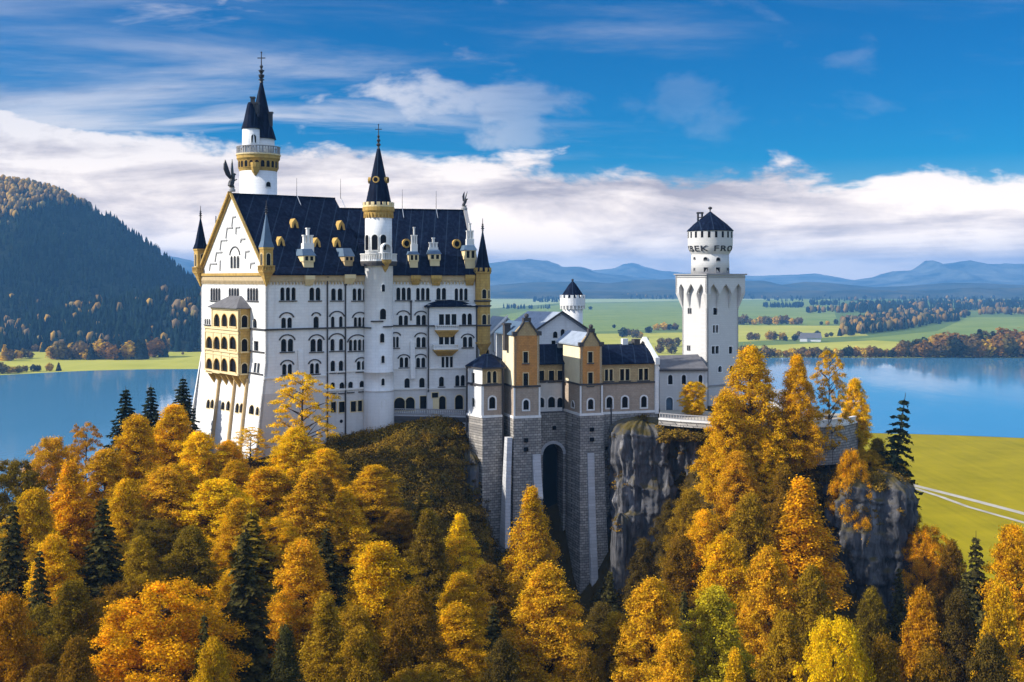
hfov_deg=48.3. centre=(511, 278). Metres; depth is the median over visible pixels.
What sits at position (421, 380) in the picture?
window
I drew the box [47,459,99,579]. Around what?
larch tree
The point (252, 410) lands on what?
window
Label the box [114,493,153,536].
broadleaf tree
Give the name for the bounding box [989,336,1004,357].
broadleaf tree
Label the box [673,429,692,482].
undergrowth
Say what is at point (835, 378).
broadleaf tree
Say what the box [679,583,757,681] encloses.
broadleaf tree
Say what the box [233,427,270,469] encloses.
broadleaf tree
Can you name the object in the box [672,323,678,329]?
broadleaf tree
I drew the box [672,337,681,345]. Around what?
broadleaf tree
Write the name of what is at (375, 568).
broadleaf tree
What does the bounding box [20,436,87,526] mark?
broadleaf tree
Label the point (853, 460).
broadleaf tree
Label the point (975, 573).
spruce tree
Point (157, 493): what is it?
broadleaf tree
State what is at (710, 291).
square tower
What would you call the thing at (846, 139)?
sky
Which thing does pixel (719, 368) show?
window
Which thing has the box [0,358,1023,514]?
lake
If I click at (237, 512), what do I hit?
broadleaf tree
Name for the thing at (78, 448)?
broadleaf tree
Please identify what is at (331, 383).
window
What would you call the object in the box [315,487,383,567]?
larch tree
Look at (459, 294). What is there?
window
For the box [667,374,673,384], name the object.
window
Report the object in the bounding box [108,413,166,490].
broadleaf tree
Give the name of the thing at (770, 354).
broadleaf tree
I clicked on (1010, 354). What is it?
broadleaf tree
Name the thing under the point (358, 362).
window
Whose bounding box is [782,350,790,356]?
broadleaf tree
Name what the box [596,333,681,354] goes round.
meadow
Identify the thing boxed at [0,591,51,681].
broadleaf tree
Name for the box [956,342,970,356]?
broadleaf tree
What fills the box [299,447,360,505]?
broadleaf tree
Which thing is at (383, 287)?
window
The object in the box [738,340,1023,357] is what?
meadow
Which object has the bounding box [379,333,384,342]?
window
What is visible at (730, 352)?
window
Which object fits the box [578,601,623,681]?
broadleaf tree
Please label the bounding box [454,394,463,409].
window
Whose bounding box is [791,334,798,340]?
broadleaf tree
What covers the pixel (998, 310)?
wood
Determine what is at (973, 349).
broadleaf tree
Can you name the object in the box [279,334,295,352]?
window
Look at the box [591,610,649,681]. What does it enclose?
broadleaf tree
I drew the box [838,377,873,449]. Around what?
broadleaf tree
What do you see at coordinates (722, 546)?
broadleaf tree
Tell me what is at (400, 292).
window
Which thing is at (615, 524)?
undergrowth
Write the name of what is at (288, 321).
window
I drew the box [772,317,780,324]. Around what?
broadleaf tree
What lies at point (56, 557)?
broadleaf tree
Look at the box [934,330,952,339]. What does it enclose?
broadleaf tree
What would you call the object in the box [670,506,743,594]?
broadleaf tree
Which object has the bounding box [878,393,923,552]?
spruce tree
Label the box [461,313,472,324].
window
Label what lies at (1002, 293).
wooded hill
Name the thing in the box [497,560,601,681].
broadleaf tree
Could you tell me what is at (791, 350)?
broadleaf tree
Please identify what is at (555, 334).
window
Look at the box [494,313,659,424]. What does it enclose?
castle wing
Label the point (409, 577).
spruce tree
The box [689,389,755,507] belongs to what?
broadleaf tree
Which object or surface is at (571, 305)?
watch tower
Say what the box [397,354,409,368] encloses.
window
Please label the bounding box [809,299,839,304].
wood
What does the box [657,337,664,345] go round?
broadleaf tree
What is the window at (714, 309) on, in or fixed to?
in the square tower at (710, 291)
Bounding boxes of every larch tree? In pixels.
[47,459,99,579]
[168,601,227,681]
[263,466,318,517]
[265,470,362,560]
[297,590,363,681]
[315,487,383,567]
[385,508,452,603]
[431,512,485,601]
[498,484,566,618]
[540,603,605,680]
[571,647,600,681]
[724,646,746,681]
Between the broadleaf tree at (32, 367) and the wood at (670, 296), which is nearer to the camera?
the broadleaf tree at (32, 367)
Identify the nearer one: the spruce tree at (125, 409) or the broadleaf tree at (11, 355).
the spruce tree at (125, 409)
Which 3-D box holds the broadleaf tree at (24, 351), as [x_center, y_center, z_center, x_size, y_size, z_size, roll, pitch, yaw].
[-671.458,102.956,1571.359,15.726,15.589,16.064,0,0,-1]
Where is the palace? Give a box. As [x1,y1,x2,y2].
[191,179,491,459]
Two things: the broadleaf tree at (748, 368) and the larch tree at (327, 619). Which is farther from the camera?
the broadleaf tree at (748, 368)
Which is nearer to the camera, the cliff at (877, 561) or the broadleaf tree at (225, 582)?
the broadleaf tree at (225, 582)
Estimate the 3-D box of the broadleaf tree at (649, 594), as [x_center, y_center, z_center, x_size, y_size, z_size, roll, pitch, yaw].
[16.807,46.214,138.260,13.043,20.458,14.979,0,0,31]
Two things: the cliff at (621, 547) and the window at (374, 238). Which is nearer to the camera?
the cliff at (621, 547)
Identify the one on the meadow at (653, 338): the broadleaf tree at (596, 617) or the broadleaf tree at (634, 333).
the broadleaf tree at (634, 333)
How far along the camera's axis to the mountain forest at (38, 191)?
2324.55 m
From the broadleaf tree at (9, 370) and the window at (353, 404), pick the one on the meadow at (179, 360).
the broadleaf tree at (9, 370)
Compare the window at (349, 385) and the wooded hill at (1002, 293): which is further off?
the wooded hill at (1002, 293)
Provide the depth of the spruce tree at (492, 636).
136.62 m
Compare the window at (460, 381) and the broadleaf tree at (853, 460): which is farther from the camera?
the window at (460, 381)
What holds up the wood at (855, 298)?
on the wooded hill at (1002, 293)
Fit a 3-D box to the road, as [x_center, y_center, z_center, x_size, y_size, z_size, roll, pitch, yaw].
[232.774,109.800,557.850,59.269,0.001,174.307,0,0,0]
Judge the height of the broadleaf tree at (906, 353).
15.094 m
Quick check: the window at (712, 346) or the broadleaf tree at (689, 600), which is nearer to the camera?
the broadleaf tree at (689, 600)
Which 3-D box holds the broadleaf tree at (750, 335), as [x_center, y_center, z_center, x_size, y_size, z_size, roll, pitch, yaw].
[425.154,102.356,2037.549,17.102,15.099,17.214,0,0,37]
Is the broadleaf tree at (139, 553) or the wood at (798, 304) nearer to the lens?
the broadleaf tree at (139, 553)
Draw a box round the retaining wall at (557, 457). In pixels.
[469,411,657,593]
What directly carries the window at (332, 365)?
in the palace
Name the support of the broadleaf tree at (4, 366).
on the meadow at (179, 360)
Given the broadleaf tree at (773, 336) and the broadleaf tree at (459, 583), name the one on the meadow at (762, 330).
the broadleaf tree at (773, 336)
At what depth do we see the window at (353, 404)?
210.41 m
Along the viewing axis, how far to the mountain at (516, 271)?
11159.16 m
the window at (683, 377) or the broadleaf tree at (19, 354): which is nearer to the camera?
the window at (683, 377)
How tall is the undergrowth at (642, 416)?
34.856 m
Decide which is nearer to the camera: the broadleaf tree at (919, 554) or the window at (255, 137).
the broadleaf tree at (919, 554)
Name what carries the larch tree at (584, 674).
on the castle hill at (560, 540)
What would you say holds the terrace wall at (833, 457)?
on the castle hill at (560, 540)
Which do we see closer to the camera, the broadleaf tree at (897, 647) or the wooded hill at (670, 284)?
the broadleaf tree at (897, 647)
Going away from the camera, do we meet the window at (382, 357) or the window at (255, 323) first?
the window at (255, 323)
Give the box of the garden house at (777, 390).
[772,389,804,413]
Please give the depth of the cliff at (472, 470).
203.18 m
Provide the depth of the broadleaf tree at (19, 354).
1554.27 m
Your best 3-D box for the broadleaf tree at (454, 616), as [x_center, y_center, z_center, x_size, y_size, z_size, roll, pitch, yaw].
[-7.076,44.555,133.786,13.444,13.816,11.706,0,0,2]
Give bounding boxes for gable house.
[486,315,509,355]
[514,311,595,343]
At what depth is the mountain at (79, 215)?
2291.65 m
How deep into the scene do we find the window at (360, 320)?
210.80 m
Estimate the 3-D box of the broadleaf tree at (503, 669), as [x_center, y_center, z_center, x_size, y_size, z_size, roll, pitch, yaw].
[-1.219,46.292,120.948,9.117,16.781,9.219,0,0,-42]
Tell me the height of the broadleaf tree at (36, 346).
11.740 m
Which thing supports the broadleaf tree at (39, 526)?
on the castle hill at (560, 540)
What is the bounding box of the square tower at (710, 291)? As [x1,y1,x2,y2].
[674,207,746,405]
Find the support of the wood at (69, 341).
on the meadow at (179, 360)
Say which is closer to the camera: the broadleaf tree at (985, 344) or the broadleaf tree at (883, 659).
the broadleaf tree at (883, 659)
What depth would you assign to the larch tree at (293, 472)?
175.78 m
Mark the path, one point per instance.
(956, 502)
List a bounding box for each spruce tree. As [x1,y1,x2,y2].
[0,344,8,360]
[0,505,33,674]
[25,545,55,643]
[55,362,61,370]
[76,498,125,620]
[86,343,95,359]
[101,387,137,478]
[113,340,123,359]
[134,339,143,359]
[134,387,169,469]
[141,339,148,358]
[159,339,168,357]
[163,379,205,456]
[192,615,216,681]
[213,525,278,681]
[215,509,285,627]
[265,622,306,681]
[299,528,350,613]
[383,567,425,654]
[410,490,444,552]
[479,604,507,675]
[596,567,620,639]
[677,591,698,681]
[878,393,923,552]
[885,568,910,657]
[956,572,979,680]
[963,537,988,645]
[976,329,984,339]
[991,338,1002,357]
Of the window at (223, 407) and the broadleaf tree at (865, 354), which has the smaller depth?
the window at (223, 407)
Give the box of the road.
[914,484,1023,514]
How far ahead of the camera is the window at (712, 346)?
227.12 m
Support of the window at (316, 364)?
in the palace
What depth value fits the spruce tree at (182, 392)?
212.46 m
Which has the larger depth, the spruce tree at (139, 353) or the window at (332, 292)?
the spruce tree at (139, 353)
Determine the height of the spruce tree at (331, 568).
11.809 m
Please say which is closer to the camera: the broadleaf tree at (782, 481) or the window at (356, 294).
the broadleaf tree at (782, 481)
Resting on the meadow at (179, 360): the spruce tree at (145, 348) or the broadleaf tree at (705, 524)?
the spruce tree at (145, 348)
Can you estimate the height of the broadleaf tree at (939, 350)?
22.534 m
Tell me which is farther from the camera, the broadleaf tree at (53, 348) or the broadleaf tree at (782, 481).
the broadleaf tree at (53, 348)
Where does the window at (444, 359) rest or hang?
in the palace
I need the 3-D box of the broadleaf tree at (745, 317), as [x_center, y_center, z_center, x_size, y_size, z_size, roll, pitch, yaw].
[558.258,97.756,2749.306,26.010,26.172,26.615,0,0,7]
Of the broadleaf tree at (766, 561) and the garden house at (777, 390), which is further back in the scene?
the garden house at (777, 390)
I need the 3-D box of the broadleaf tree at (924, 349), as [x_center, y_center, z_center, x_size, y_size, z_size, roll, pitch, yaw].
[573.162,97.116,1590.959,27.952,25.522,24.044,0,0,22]
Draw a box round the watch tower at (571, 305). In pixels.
[560,279,584,323]
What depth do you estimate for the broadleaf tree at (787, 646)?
130.15 m
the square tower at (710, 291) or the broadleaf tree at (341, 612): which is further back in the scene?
the square tower at (710, 291)
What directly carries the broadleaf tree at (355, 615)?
on the castle hill at (560, 540)
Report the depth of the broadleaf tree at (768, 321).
2693.62 m
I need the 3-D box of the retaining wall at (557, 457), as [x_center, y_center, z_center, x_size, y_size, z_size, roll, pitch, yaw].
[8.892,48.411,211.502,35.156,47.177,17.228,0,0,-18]
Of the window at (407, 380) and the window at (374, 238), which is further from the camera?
the window at (407, 380)
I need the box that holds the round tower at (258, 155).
[236,52,280,194]
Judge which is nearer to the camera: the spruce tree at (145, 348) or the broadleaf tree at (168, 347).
the spruce tree at (145, 348)
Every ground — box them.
[1,299,1023,530]
[660,410,840,420]
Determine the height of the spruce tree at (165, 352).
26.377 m
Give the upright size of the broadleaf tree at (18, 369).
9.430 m
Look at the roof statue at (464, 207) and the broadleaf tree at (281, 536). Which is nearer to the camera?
the broadleaf tree at (281, 536)
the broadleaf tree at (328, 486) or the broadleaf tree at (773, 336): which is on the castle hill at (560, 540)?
the broadleaf tree at (328, 486)
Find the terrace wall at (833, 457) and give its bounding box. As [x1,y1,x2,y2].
[658,413,857,464]
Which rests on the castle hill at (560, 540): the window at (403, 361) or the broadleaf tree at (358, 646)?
the broadleaf tree at (358, 646)
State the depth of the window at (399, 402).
214.30 m
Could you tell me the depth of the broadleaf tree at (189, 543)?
145.52 m
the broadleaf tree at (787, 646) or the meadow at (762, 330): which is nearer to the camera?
the broadleaf tree at (787, 646)
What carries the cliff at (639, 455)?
on the castle hill at (560, 540)
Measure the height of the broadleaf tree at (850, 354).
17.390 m
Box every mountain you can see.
[0,184,196,318]
[162,255,194,277]
[489,259,651,285]
[592,263,851,284]
[831,260,1023,286]
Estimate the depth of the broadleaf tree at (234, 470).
174.19 m
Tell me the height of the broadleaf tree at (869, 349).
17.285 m
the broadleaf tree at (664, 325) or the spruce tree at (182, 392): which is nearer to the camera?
the spruce tree at (182, 392)
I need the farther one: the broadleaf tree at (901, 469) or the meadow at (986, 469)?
the meadow at (986, 469)
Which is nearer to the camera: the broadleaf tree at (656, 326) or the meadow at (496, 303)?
the broadleaf tree at (656, 326)
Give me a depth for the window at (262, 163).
232.23 m
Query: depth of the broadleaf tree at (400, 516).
169.11 m
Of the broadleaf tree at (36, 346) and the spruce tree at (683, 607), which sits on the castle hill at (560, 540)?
the spruce tree at (683, 607)
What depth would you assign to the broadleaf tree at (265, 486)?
170.42 m
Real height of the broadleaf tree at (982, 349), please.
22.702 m
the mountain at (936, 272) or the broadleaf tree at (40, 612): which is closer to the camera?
the broadleaf tree at (40, 612)
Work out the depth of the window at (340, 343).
208.27 m
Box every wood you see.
[1,334,118,345]
[503,303,549,308]
[533,295,575,301]
[621,291,754,298]
[761,294,994,301]
[763,301,803,307]
[806,304,846,312]
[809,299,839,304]
[840,296,1023,312]
[840,307,970,334]
[978,306,1023,314]
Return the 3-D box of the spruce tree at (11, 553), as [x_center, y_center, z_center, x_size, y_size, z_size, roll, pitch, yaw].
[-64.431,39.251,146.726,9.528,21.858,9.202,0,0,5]
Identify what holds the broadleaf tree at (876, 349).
on the meadow at (886, 345)
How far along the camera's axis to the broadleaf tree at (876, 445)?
200.38 m
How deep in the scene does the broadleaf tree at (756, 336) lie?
2033.83 m
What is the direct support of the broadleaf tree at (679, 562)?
on the castle hill at (560, 540)
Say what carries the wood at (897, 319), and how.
on the meadow at (762, 330)
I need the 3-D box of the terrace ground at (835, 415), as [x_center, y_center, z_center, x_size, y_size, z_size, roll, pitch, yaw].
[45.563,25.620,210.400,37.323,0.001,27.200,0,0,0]
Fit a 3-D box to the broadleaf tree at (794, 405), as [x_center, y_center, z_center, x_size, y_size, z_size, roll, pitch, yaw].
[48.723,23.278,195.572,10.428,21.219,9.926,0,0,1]
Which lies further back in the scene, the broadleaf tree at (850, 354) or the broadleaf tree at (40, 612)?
the broadleaf tree at (850, 354)
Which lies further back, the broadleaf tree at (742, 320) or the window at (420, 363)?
the broadleaf tree at (742, 320)
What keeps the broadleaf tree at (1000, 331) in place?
on the meadow at (886, 345)
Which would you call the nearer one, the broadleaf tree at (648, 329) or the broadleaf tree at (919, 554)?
the broadleaf tree at (919, 554)
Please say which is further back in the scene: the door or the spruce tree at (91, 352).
the spruce tree at (91, 352)
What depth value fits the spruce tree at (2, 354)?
1524.32 m
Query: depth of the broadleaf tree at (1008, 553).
165.11 m
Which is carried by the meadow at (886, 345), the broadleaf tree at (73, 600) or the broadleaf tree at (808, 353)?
the broadleaf tree at (808, 353)
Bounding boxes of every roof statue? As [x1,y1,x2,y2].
[223,159,236,191]
[461,191,467,209]
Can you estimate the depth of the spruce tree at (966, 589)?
151.64 m
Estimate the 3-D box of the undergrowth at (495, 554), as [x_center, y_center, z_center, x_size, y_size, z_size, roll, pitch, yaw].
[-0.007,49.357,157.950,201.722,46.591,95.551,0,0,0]
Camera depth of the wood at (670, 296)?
6162.73 m
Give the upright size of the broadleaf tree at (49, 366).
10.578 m
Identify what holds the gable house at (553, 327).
on the castle hill at (560, 540)
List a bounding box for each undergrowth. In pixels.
[63,431,1022,681]
[320,415,494,564]
[462,457,490,517]
[605,413,674,489]
[610,517,620,531]
[656,427,833,549]
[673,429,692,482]
[822,465,913,491]
[831,463,920,611]
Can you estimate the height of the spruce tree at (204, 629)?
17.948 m
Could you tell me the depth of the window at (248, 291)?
204.59 m
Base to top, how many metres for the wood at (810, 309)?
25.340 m
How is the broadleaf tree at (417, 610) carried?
on the castle hill at (560, 540)
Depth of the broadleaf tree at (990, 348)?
1586.50 m
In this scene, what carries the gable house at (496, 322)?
on the castle hill at (560, 540)
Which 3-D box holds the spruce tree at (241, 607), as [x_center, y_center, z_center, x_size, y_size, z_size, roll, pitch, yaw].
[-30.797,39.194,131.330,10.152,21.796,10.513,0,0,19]
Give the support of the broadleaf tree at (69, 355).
on the meadow at (179, 360)
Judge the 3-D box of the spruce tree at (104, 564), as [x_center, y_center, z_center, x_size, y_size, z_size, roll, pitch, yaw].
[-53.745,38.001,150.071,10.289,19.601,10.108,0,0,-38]
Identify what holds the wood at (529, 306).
on the meadow at (630, 316)
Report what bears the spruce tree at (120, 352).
on the meadow at (179, 360)
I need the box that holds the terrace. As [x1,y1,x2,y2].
[394,408,468,437]
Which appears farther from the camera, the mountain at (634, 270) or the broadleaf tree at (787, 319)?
the mountain at (634, 270)
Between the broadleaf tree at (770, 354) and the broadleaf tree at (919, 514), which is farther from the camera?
the broadleaf tree at (770, 354)
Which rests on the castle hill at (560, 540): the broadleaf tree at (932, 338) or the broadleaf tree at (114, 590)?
the broadleaf tree at (114, 590)
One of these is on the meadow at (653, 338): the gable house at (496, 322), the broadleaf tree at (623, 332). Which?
the broadleaf tree at (623, 332)
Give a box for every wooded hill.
[490,279,1023,292]
[490,287,1023,298]
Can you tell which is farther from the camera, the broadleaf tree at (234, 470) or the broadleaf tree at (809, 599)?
the broadleaf tree at (234, 470)
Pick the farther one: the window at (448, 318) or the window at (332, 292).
the window at (448, 318)
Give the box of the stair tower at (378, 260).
[360,124,396,432]
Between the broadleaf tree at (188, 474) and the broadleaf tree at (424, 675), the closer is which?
the broadleaf tree at (424, 675)
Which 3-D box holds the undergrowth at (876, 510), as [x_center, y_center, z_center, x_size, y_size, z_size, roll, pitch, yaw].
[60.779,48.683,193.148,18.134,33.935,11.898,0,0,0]
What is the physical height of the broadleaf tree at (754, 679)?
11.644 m
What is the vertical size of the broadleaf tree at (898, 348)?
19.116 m
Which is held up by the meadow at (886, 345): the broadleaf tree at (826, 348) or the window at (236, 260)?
the broadleaf tree at (826, 348)
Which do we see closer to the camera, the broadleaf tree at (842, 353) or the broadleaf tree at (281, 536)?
the broadleaf tree at (281, 536)
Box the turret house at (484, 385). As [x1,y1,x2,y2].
[465,354,506,458]
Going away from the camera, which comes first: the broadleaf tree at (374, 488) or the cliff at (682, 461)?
the broadleaf tree at (374, 488)
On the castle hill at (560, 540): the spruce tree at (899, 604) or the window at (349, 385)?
the spruce tree at (899, 604)
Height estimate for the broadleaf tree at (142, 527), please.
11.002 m
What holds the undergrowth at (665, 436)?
on the castle hill at (560, 540)
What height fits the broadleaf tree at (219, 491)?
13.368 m
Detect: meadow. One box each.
[0,352,200,374]
[490,299,779,308]
[501,299,837,331]
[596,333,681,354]
[738,325,867,341]
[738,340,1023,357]
[856,317,1023,341]
[864,433,1023,607]
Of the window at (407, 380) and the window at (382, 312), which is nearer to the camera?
the window at (382, 312)
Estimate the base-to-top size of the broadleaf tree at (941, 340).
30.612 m
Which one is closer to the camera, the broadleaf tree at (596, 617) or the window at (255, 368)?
the broadleaf tree at (596, 617)
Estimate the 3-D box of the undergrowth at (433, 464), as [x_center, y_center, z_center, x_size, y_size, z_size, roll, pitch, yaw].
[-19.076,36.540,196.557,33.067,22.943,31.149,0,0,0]
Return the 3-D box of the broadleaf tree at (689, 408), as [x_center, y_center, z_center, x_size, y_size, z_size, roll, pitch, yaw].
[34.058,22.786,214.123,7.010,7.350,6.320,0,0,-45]
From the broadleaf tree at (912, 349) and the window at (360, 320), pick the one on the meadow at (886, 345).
the broadleaf tree at (912, 349)
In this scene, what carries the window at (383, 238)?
in the stair tower at (378, 260)
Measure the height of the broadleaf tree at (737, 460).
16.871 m
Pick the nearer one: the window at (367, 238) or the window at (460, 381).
the window at (367, 238)
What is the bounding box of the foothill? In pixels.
[13,296,200,351]
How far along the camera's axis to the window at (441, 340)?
215.35 m
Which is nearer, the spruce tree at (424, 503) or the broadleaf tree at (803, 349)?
the spruce tree at (424, 503)
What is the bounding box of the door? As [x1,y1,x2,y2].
[665,396,673,409]
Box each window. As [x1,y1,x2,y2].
[203,318,210,325]
[209,288,220,301]
[220,401,224,410]
[225,400,230,411]
[229,246,239,268]
[229,288,238,295]
[235,403,238,413]
[246,287,258,301]
[248,404,254,414]
[251,134,256,142]
[252,318,256,328]
[252,362,260,373]
[254,340,258,351]
[260,159,264,166]
[265,181,270,186]
[266,160,269,167]
[279,287,296,301]
[279,312,293,328]
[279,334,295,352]
[280,360,293,375]
[308,287,321,301]
[308,334,324,352]
[308,359,321,374]
[311,312,320,327]
[328,333,344,351]
[329,311,344,326]
[329,360,336,373]
[329,382,336,393]
[330,288,337,301]
[330,401,336,412]
[337,288,343,301]
[337,360,344,373]
[338,382,344,393]
[338,401,344,413]
[347,334,363,351]
[347,381,354,392]
[350,400,356,412]
[351,288,363,301]
[352,312,363,328]
[355,357,363,372]
[357,400,361,411]
[358,380,363,392]
[365,234,369,250]
[371,234,378,250]
[379,308,386,319]
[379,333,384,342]
[380,234,386,250]
[381,284,385,291]
[381,355,384,363]
[381,378,384,385]
[393,332,400,348]
[394,397,405,410]
[395,287,411,300]
[396,310,409,324]
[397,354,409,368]
[404,378,409,387]
[405,397,414,410]
[414,311,426,324]
[414,332,426,348]
[415,287,430,300]
[415,354,426,368]
[419,377,424,387]
[419,395,426,408]
[431,392,438,398]
[435,287,446,300]
[438,313,456,324]
[438,336,453,345]
[438,376,444,387]
[439,395,445,408]
[441,356,453,367]
[454,288,468,300]
[454,374,465,386]
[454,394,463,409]
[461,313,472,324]
[461,333,474,347]
[552,331,557,338]
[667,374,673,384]
[681,374,686,384]
[698,374,703,383]
[711,345,718,354]
[712,307,717,315]
[712,324,718,333]
[717,365,722,372]
[728,346,732,354]
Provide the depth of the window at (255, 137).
232.25 m
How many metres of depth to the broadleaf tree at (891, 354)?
1585.97 m
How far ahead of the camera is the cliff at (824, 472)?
197.84 m
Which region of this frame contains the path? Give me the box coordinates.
[915,488,1023,522]
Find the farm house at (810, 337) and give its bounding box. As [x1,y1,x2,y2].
[798,333,821,341]
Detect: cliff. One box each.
[459,448,490,536]
[607,415,678,559]
[610,513,632,595]
[669,427,707,480]
[819,468,830,486]
[822,464,918,630]
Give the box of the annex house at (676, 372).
[658,354,707,409]
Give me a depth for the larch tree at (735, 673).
118.69 m
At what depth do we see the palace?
212.54 m
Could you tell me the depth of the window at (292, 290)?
202.70 m
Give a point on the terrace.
(416, 415)
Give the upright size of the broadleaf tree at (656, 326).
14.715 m
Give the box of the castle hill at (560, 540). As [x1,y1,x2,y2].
[64,404,968,680]
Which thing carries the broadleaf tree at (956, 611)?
on the castle hill at (560, 540)
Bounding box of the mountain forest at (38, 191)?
[0,174,200,319]
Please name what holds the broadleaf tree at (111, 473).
on the castle hill at (560, 540)
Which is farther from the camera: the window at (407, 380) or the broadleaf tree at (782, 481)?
the window at (407, 380)
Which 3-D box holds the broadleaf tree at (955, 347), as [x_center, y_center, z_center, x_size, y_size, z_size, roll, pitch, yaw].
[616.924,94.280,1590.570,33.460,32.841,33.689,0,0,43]
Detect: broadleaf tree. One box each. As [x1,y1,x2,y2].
[0,362,9,373]
[0,457,55,555]
[0,486,71,594]
[0,511,40,582]
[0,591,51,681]
[3,603,64,676]
[4,349,17,360]
[6,365,13,372]
[14,349,23,358]
[15,365,23,372]
[19,348,28,358]
[19,531,89,635]
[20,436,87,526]
[21,663,58,681]
[26,351,34,357]
[29,364,37,371]
[31,344,39,350]
[37,577,109,681]
[45,346,58,358]
[45,363,53,370]
[48,340,69,358]
[49,346,61,358]
[55,633,103,681]
[63,421,105,540]
[64,348,73,358]
[71,340,88,359]
[78,447,130,541]
[79,349,90,358]
[85,580,180,681]
[86,476,166,581]
[88,339,107,358]
[88,576,252,681]
[97,342,112,358]
[105,344,119,358]
[107,533,174,646]
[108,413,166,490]
[112,517,184,581]
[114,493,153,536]
[116,464,210,557]
[119,340,135,358]
[135,402,210,471]
[136,462,202,524]
[146,338,166,356]
[153,338,171,356]
[158,523,222,640]
[167,430,229,506]
[168,477,261,567]
[188,635,233,681]
[200,459,262,528]
[201,439,256,492]
[201,495,278,586]
[208,567,269,645]
[217,516,303,592]
[228,466,298,541]
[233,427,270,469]
[254,535,337,671]
[263,425,326,489]
[266,371,342,470]
[270,473,345,538]
[293,606,345,677]
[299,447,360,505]
[309,603,391,681]
[324,624,384,681]
[330,539,420,674]
[343,464,415,534]
[372,584,472,681]
[373,508,416,561]
[381,660,469,681]
[409,600,492,681]
[426,571,490,672]
[468,562,524,644]
[481,635,521,681]
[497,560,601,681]
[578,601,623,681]
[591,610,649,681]
[609,575,702,681]
[617,327,627,336]
[620,537,661,648]
[630,329,639,337]
[644,592,730,676]
[644,626,696,681]
[645,326,652,332]
[646,531,706,649]
[648,498,690,561]
[652,323,659,329]
[655,344,664,352]
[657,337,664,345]
[657,487,706,574]
[659,322,667,329]
[663,337,673,345]
[666,343,677,353]
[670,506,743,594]
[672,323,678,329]
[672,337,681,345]
[677,381,708,414]
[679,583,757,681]
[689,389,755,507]
[691,531,761,678]
[705,342,802,468]
[712,449,770,537]
[721,491,783,629]
[735,436,788,502]
[735,543,799,681]
[738,318,745,323]
[739,314,748,323]
[743,615,772,639]
[744,660,774,681]
[746,332,754,339]
[751,608,810,681]
[753,333,760,339]
[756,316,763,323]
[760,345,771,355]
[762,463,821,582]
[763,316,772,324]
[765,330,771,339]
[765,348,773,357]
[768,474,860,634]
[769,331,778,339]
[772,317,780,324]
[773,353,829,476]
[774,349,782,357]
[777,315,785,323]
[779,332,786,339]
[781,315,790,323]
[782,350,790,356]
[788,348,796,356]
[789,611,876,681]
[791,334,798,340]
[791,561,844,676]
[793,317,799,324]
[799,347,808,356]
[804,350,812,357]
[809,349,855,473]
[810,347,820,356]
[821,346,831,356]
[824,447,872,544]
[831,615,871,678]
[832,348,840,356]
[837,349,844,357]
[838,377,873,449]
[843,345,853,356]
[851,347,859,356]
[853,448,891,469]
[854,584,895,681]
[860,348,870,356]
[864,345,874,356]
[867,632,902,681]
[868,437,891,458]
[870,345,878,356]
[880,457,909,479]
[886,583,949,681]
[887,349,895,357]
[891,641,909,681]
[892,344,905,357]
[892,522,953,641]
[894,340,908,348]
[900,347,908,356]
[900,465,922,552]
[907,641,950,681]
[908,346,917,356]
[913,339,932,356]
[922,341,935,356]
[928,333,943,342]
[929,538,967,652]
[932,336,947,356]
[932,341,946,356]
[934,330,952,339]
[937,588,976,681]
[941,339,954,357]
[946,334,966,356]
[951,332,965,338]
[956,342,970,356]
[958,337,971,357]
[964,336,979,356]
[965,333,986,353]
[965,629,1019,681]
[969,579,1023,681]
[975,344,986,357]
[975,521,1023,678]
[981,339,991,356]
[982,330,992,339]
[982,339,996,356]
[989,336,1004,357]
[993,327,1016,338]
[998,337,1015,356]
[1001,334,1020,356]
[1003,329,1019,335]
[1005,338,1019,356]
[1014,331,1023,357]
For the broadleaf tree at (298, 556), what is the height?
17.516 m
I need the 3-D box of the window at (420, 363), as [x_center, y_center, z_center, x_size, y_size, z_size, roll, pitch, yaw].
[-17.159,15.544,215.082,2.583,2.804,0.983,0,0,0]
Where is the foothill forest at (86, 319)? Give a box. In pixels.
[0,283,200,351]
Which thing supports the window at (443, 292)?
in the palace
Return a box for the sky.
[0,0,1023,279]
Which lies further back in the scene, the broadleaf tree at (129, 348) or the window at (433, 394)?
the broadleaf tree at (129, 348)
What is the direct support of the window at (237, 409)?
in the palace
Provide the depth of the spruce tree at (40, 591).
138.66 m
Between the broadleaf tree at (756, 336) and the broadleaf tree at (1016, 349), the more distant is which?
the broadleaf tree at (756, 336)
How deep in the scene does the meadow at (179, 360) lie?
1477.80 m
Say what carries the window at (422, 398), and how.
in the palace
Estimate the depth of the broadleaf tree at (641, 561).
177.53 m
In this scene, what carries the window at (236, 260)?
in the palace
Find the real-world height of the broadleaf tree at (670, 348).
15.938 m
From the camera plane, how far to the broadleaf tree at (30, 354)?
1569.05 m
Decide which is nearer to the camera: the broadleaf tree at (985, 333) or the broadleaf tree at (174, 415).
the broadleaf tree at (174, 415)
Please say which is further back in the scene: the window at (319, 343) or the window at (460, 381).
the window at (460, 381)

